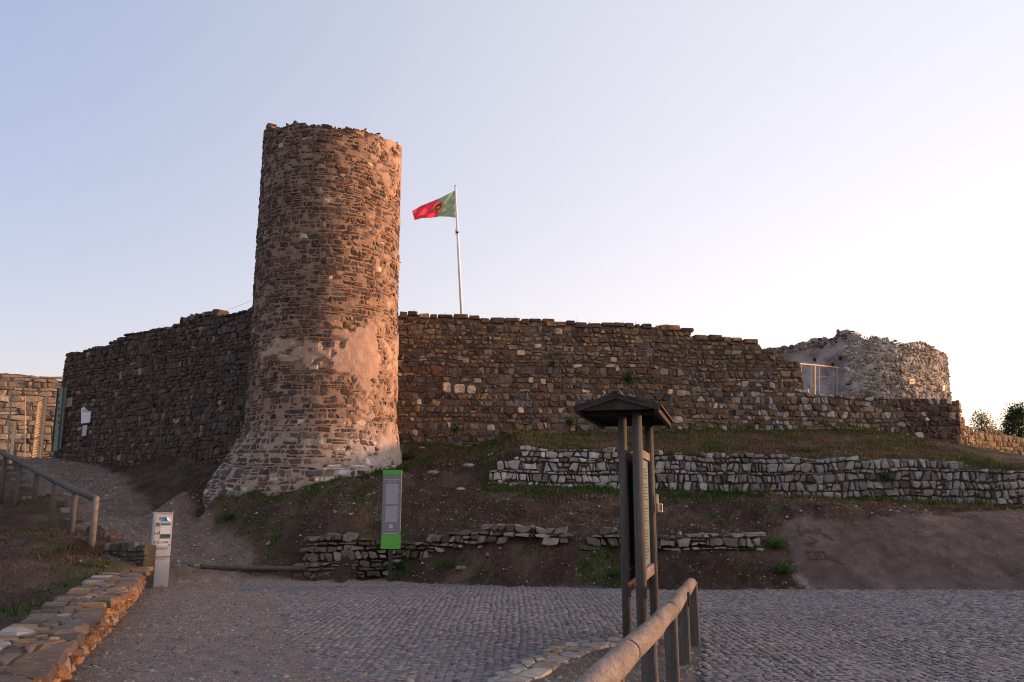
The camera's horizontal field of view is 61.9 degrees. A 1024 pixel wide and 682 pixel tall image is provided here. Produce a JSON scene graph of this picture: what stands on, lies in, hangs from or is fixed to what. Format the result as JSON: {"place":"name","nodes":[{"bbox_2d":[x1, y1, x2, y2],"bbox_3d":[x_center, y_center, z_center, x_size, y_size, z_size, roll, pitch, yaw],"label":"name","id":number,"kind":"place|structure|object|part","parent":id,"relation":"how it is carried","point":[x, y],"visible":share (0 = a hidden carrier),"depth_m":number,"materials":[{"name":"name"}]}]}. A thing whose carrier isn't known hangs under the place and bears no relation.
{"place":"outdoors","nodes":[
{"label":"outdoors","id":0,"kind":"place"},
{"bbox_2d":[32,396,47,457],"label":"gate","id":1,"kind":"structure","parent":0,"point":[39,439],"depth_m":32.60,"materials":[{"name":"beige paint"}]},
{"bbox_2d":[0,523,286,629],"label":"ditch grass","id":2,"kind":"structure","parent":0,"point":[64,585],"depth_m":15.69,"materials":[{"name":"plant"}]},
{"bbox_2d":[0,429,1023,681],"bbox_3d":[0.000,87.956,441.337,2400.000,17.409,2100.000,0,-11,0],"label":"ground","id":3,"kind":"structure","parent":0,"point":[924,549],"depth_m":18.29,"materials":[{"name":"brown soil"}]},
{"bbox_2d":[7,394,16,463],"bbox_3d":[-17.886,3.174,30.488,0.295,2.582,0.123,8,-13,-35],"label":"gate post","id":4,"kind":"object","parent":3,"relation":"on","point":[13,438],"visible":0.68,"depth_m":30.46,"materials":[{"name":"wood"}]},
{"bbox_2d":[0,373,62,459],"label":"boundary wall","id":5,"kind":"structure","parent":3,"relation":"on","point":[28,392],"depth_m":35.31,"materials":[{"name":"stone"}]},
{"bbox_2d":[0,449,99,546],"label":"log fence","id":6,"kind":"object","parent":3,"relation":"on","point":[73,490],"visible":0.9,"depth_m":20.39,"materials":[{"name":"brown wood"}]},
{"bbox_2d":[0,466,127,542],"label":"path edge wall","id":7,"kind":"structure","parent":3,"relation":"on","point":[11,471],"depth_m":21.07,"materials":[{"name":"stone"}]},
{"bbox_2d":[0,566,153,681],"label":"wall","id":8,"kind":"structure","parent":3,"relation":"on","point":[58,638],"depth_m":9.04,"materials":[{"name":"stone"}]},
{"bbox_2d":[0,453,234,515],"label":"verge grass","id":9,"kind":"structure","parent":3,"relation":"on","point":[113,470],"depth_m":26.05,"materials":[{"name":"green plant"}]},
{"bbox_2d":[105,542,155,588],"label":"wall","id":10,"kind":"structure","parent":3,"relation":"on","point":[139,554],"depth_m":16.88,"materials":[{"name":"stone"}]},
{"bbox_2d":[22,457,255,580],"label":"path gravel","id":11,"kind":"structure","parent":3,"relation":"on","point":[110,502],"depth_m":22.12,"materials":[{"name":"grey gravel"}]},
{"bbox_2d":[53,307,251,465],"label":"curtain wall","id":12,"kind":"structure","parent":3,"relation":"on","point":[178,389],"depth_m":28.93,"materials":[{"name":"stone"}]},
{"bbox_2d":[51,388,66,450],"bbox_3d":[-16.818,2.889,31.613,0.437,2.359,0.341,0,-11,0],"label":"gate post","id":13,"kind":"object","parent":12,"relation":"attached to","point":[59,417],"visible":1,"depth_m":31.56,"materials":[{"name":"grey metal"}]},
{"bbox_2d":[66,397,72,407],"bbox_3d":[-16.551,2.302,31.828,0.521,0.374,0.040,-7,-13,32],"label":"wall sign","id":14,"kind":"object","parent":12,"relation":"attached to","point":[68,402],"visible":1,"depth_m":31.77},
{"bbox_2d":[82,425,87,435],"bbox_3d":[-15.494,3.252,30.936,0.266,0.395,0.038,-7,-13,32],"label":"wall sign","id":15,"kind":"object","parent":12,"relation":"attached to","point":[84,430],"visible":1,"depth_m":30.91,"materials":[{"name":"white metal"}]},
{"bbox_2d":[81,407,90,424],"bbox_3d":[-15.516,2.715,31.066,0.613,0.633,0.043,-7,-13,32],"label":"wall sign","id":16,"kind":"object","parent":12,"relation":"attached to","point":[85,416],"visible":1,"depth_m":31.04,"materials":[{"name":"white metal"}]},
{"bbox_2d":[151,512,173,586],"bbox_3d":[-7.154,4.241,17.366,0.392,1.472,0.316,5,-12,-26],"label":"utility cabinet","id":17,"kind":"object","parent":3,"relation":"on","point":[161,534],"visible":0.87,"depth_m":17.28,"materials":[{"name":"white metal"}]},
{"bbox_3d":[-7.099,4.641,17.181,0.292,0.544,0.014,5,-12,-26],"label":"lower door","id":18,"kind":"part","parent":17,"relation":"part of","materials":[{"name":"grey paint"}]},
{"bbox_3d":[-7.094,3.939,17.300,0.313,0.816,0.045,5,-12,-26],"label":"door","id":19,"kind":"part","parent":17,"relation":"part of","materials":[{"name":"grey paint"}]},
{"bbox_2d":[214,510,236,519],"bbox_3d":[-6.948,4.280,20.997,0.673,0.227,0.516,0,-11,0],"label":"weed","id":20,"kind":"object","parent":3,"relation":"on","point":[228,517],"visible":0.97,"depth_m":20.90,"materials":[{"name":"green plant"}]},
{"bbox_2d":[170,562,306,570],"bbox_3d":[-6.085,4.970,18.808,3.060,0.219,0.146,1,-11,-6],"label":"log step","id":21,"kind":"object","parent":3,"relation":"on","point":[253,567],"visible":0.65,"depth_m":18.79,"materials":[{"name":"brown wood"}]},
{"bbox_2d":[202,120,401,509],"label":"round tower","id":22,"kind":"structure","parent":3,"relation":"on","point":[321,395],"depth_m":23.35,"materials":[{"name":"stone"}]},
{"bbox_2d":[381,470,401,581],"bbox_3d":[-2.636,4.157,18.605,0.424,2.660,0.087,0,-11,0],"label":"information sign","id":23,"kind":"object","parent":3,"relation":"on","point":[391,514],"visible":1,"depth_m":18.64,"materials":[{"name":"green metal"}]},
{"bbox_2d":[371,560,411,569],"bbox_3d":[-2.601,4.976,19.071,1.226,0.266,0.876,6,-13,-30],"label":"weed","id":24,"kind":"object","parent":3,"relation":"on","point":[398,567],"visible":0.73,"depth_m":18.88,"materials":[{"name":"green plant"}]},
{"bbox_2d":[401,448,420,458],"bbox_3d":[-2.971,3.183,24.455,0.772,0.433,0.513,0,-11,0],"label":"weed","id":25,"kind":"object","parent":3,"relation":"on","point":[408,455],"visible":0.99,"depth_m":24.38,"materials":[{"name":"green plant"}]},
{"bbox_2d":[427,470,439,474],"bbox_3d":[-2.044,3.417,22.152,0.356,0.128,0.249,0,-11,0],"label":"loose stone","id":26,"kind":"object","parent":3,"relation":"on","point":[432,472],"visible":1,"depth_m":22.06,"materials":[{"name":"beige stone"}]},
{"bbox_2d":[423,559,462,567],"bbox_3d":[-1.384,4.777,18.389,0.849,0.208,0.687,-5,-12,24],"label":"weed","id":27,"kind":"object","parent":3,"relation":"on","point":[452,564],"visible":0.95,"depth_m":18.36,"materials":[{"name":"green plant"}]},
{"bbox_2d":[454,185,462,313],"bbox_3d":[-1.940,-2.247,31.976,0.541,7.592,0.130,0,-11,0],"label":"flagpole","id":28,"kind":"object","parent":3,"relation":"on","point":[459,268],"visible":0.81,"depth_m":32.15,"materials":[{"name":"white metal"}]},
{"bbox_2d":[412,191,454,219],"bbox_3d":[-2.984,-5.151,32.535,1.670,1.217,0.404,0,-11,0],"label":"flag","id":29,"kind":"object","parent":28,"relation":"attached to","point":[443,206],"visible":1,"depth_m":32.50,"materials":[{"name":"fabric"}]},
{"bbox_2d":[456,566,466,570],"bbox_3d":[-1.081,4.845,18.210,0.216,0.098,0.234,9,-14,-40],"label":"loose stone","id":30,"kind":"object","parent":3,"relation":"on","point":[461,568],"visible":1,"depth_m":18.14,"materials":[{"name":"grey stone"}]},
{"bbox_2d":[464,463,473,467],"bbox_3d":[-1.115,3.258,22.285,0.308,0.121,0.252,0,-11,0],"label":"loose stone","id":31,"kind":"object","parent":3,"relation":"on","point":[466,465],"visible":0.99,"depth_m":22.20,"materials":[{"name":"grey stone"}]},
{"bbox_2d":[28,436,1023,589],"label":"bank grass","id":32,"kind":"structure","parent":3,"relation":"on","point":[926,503],"depth_m":20.23,"materials":[{"name":"green plant"}]},
{"bbox_2d":[293,524,764,578],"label":"ruined wall","id":33,"kind":"structure","parent":3,"relation":"on","point":[315,557],"depth_m":18.67,"materials":[{"name":"stone"}]},
{"bbox_2d":[62,443,1022,589],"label":"bank rubble","id":34,"kind":"object","parent":3,"relation":"on","point":[570,512],"visible":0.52,"depth_m":19.65,"materials":[{"name":"grey stone"}]},
{"bbox_2d":[487,635,678,681],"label":"kerb","id":35,"kind":"structure","parent":3,"relation":"on","point":[545,663],"depth_m":8.91,"materials":[{"name":"stone"}]},
{"bbox_2d":[603,532,619,540],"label":"weed","id":36,"kind":"object","parent":3,"relation":"on","point":[617,538],"visible":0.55,"depth_m":18.02,"materials":[{"name":"green plant"}]},
{"bbox_2d":[605,564,620,576],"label":"weed","id":37,"kind":"object","parent":3,"relation":"on","point":[617,573],"visible":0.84,"depth_m":17.10,"materials":[{"name":"green plant"}]},
{"bbox_2d":[576,578,700,681],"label":"log fence","id":38,"kind":"object","parent":3,"relation":"on","point":[619,660],"visible":0.98,"depth_m":6.37,"materials":[{"name":"brown wood"}]},
{"bbox_2d":[396,311,960,447],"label":"curtain wall","id":39,"kind":"structure","parent":3,"relation":"on","point":[477,378],"depth_m":27.55,"materials":[{"name":"stone"}]},
{"bbox_2d":[450,423,461,435],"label":"weed","id":40,"kind":"object","parent":39,"relation":"attached to","point":[459,428],"visible":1,"depth_m":26.47,"materials":[{"name":"green plant"}]},
{"bbox_2d":[550,359,558,366],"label":"weed","id":41,"kind":"object","parent":39,"relation":"attached to","point":[554,362],"visible":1,"depth_m":27.30,"materials":[{"name":"green plant"}]},
{"bbox_2d":[565,415,575,428],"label":"weed","id":42,"kind":"object","parent":39,"relation":"attached to","point":[569,422],"visible":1,"depth_m":26.98,"materials":[{"name":"green plant"}]},
{"bbox_2d":[620,369,637,385],"bbox_3d":[3.743,1.196,27.492,0.665,0.667,0.145,0,-11,0],"label":"weed","id":43,"kind":"object","parent":39,"relation":"attached to","point":[629,375],"visible":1,"depth_m":27.52,"materials":[{"name":"green plant"}]},
{"bbox_2d":[357,423,1023,504],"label":"terrace grass","id":44,"kind":"structure","parent":3,"relation":"on","point":[567,436],"depth_m":25.21,"materials":[{"name":"green plant"}]},
{"bbox_2d":[488,446,1023,506],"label":"retaining wall","id":45,"kind":"structure","parent":3,"relation":"on","point":[911,480],"depth_m":21.66,"materials":[{"name":"stone"}]},
{"bbox_2d":[875,470,893,485],"bbox_3d":[9.403,3.444,21.522,0.521,0.424,0.119,0,-11,0],"label":"weed","id":46,"kind":"object","parent":45,"relation":"attached to","point":[883,476],"visible":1,"depth_m":21.55,"materials":[{"name":"green plant"}]},
{"bbox_2d":[761,532,795,548],"bbox_3d":[5.517,4.162,17.824,0.780,0.355,0.558,-6,-12,29],"label":"weed","id":47,"kind":"object","parent":3,"relation":"on","point":[771,543],"visible":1,"depth_m":17.79,"materials":[{"name":"green plant"}]},
{"bbox_2d":[765,558,806,572],"bbox_3d":[5.505,4.510,17.183,0.908,0.316,0.514,0,-11,0],"label":"weed","id":48,"kind":"object","parent":3,"relation":"on","point":[782,569],"visible":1,"depth_m":17.11,"materials":[{"name":"green plant"}]},
{"bbox_2d":[800,363,838,394],"bbox_3d":[11.060,1.479,30.766,3.141,1.424,0.117,10,-15,-42],"label":"railing","id":49,"kind":"object","parent":3,"relation":"on","point":[815,365],"visible":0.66,"depth_m":30.63,"materials":[{"name":"beige paint"}]},
{"bbox_2d":[796,525,844,563],"bbox_3d":[6.441,4.255,17.905,0.729,0.751,1.014,0,-11,0],"label":"graffiti scrawl","id":50,"kind":"object","parent":3,"relation":"on","point":[799,531],"visible":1,"depth_m":17.93,"materials":[{"name":"grey paint"}]},
{"bbox_2d":[764,329,951,400],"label":"ruined tower","id":51,"kind":"structure","parent":3,"relation":"on","point":[876,366],"depth_m":32.03,"materials":[{"name":"stone"}]},
{"bbox_2d":[909,379,914,383],"bbox_3d":[14.763,1.494,31.487,0.270,0.212,0.041,4,-12,-21],"label":"wall plate","id":52,"kind":"object","parent":51,"relation":"attached to","point":[911,381],"depth_m":31.47,"materials":[{"name":"beige plastic"}]},
{"bbox_2d":[785,510,1023,589],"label":"slope grit","id":53,"kind":"object","parent":3,"relation":"on","point":[921,542],"visible":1,"depth_m":17.92,"materials":[{"name":"gravel"}]},
{"bbox_2d":[968,409,996,430],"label":"tree","id":54,"kind":"object","parent":3,"relation":"on","point":[980,420],"visible":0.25,"depth_m":49.83,"materials":[{"name":"green plant"}]},
{"bbox_2d":[956,400,1023,454],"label":"side wall","id":55,"kind":"structure","parent":3,"relation":"on","point":[992,439],"depth_m":34.04,"materials":[{"name":"stone"}]},
{"bbox_2d":[983,400,1023,437],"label":"tree","id":56,"kind":"object","parent":3,"relation":"on","point":[1013,424],"visible":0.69,"depth_m":46.84,"materials":[{"name":"green plant"}]},
{"bbox_2d":[0,0,1023,431],"label":"sky","id":57,"kind":"structure","parent":0,"point":[776,173],"materials":[{"name":"blue"}]},
{"bbox_2d":[530,646,703,681],"bbox_3d":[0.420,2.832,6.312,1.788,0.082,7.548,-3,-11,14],"label":"bed gravel","id":58,"kind":"structure","parent":0,"point":[584,663],"depth_m":8.45,"materials":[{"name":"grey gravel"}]},
{"bbox_2d":[573,390,673,637],"bbox_3d":[1.438,2.177,10.381,1.000,2.910,2.190,-3,-11,14],"label":"notice board","id":59,"kind":"object","parent":58,"relation":"on","point":[620,410],"visible":0.95,"depth_m":9.78,"materials":[{"name":"brown wood"}]},
{"bbox_2d":[655,494,662,511],"bbox_3d":[1.895,2.089,10.988,0.082,0.233,0.062,0,-11,0],"label":"dispenser","id":60,"kind":"object","parent":59,"relation":"attached to","point":[659,507],"visible":1,"depth_m":10.96,"materials":[{"name":"beige plastic"}]},
{"bbox_2d":[230,585,1023,681],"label":"road","id":61,"kind":"structure","parent":0,"point":[968,621],"depth_m":11.33,"materials":[{"name":"stone"}]},
{"bbox_2d":[64,571,750,681],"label":"road grit","id":62,"kind":"object","parent":61,"relation":"on","point":[219,633],"visible":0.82,"depth_m":10.88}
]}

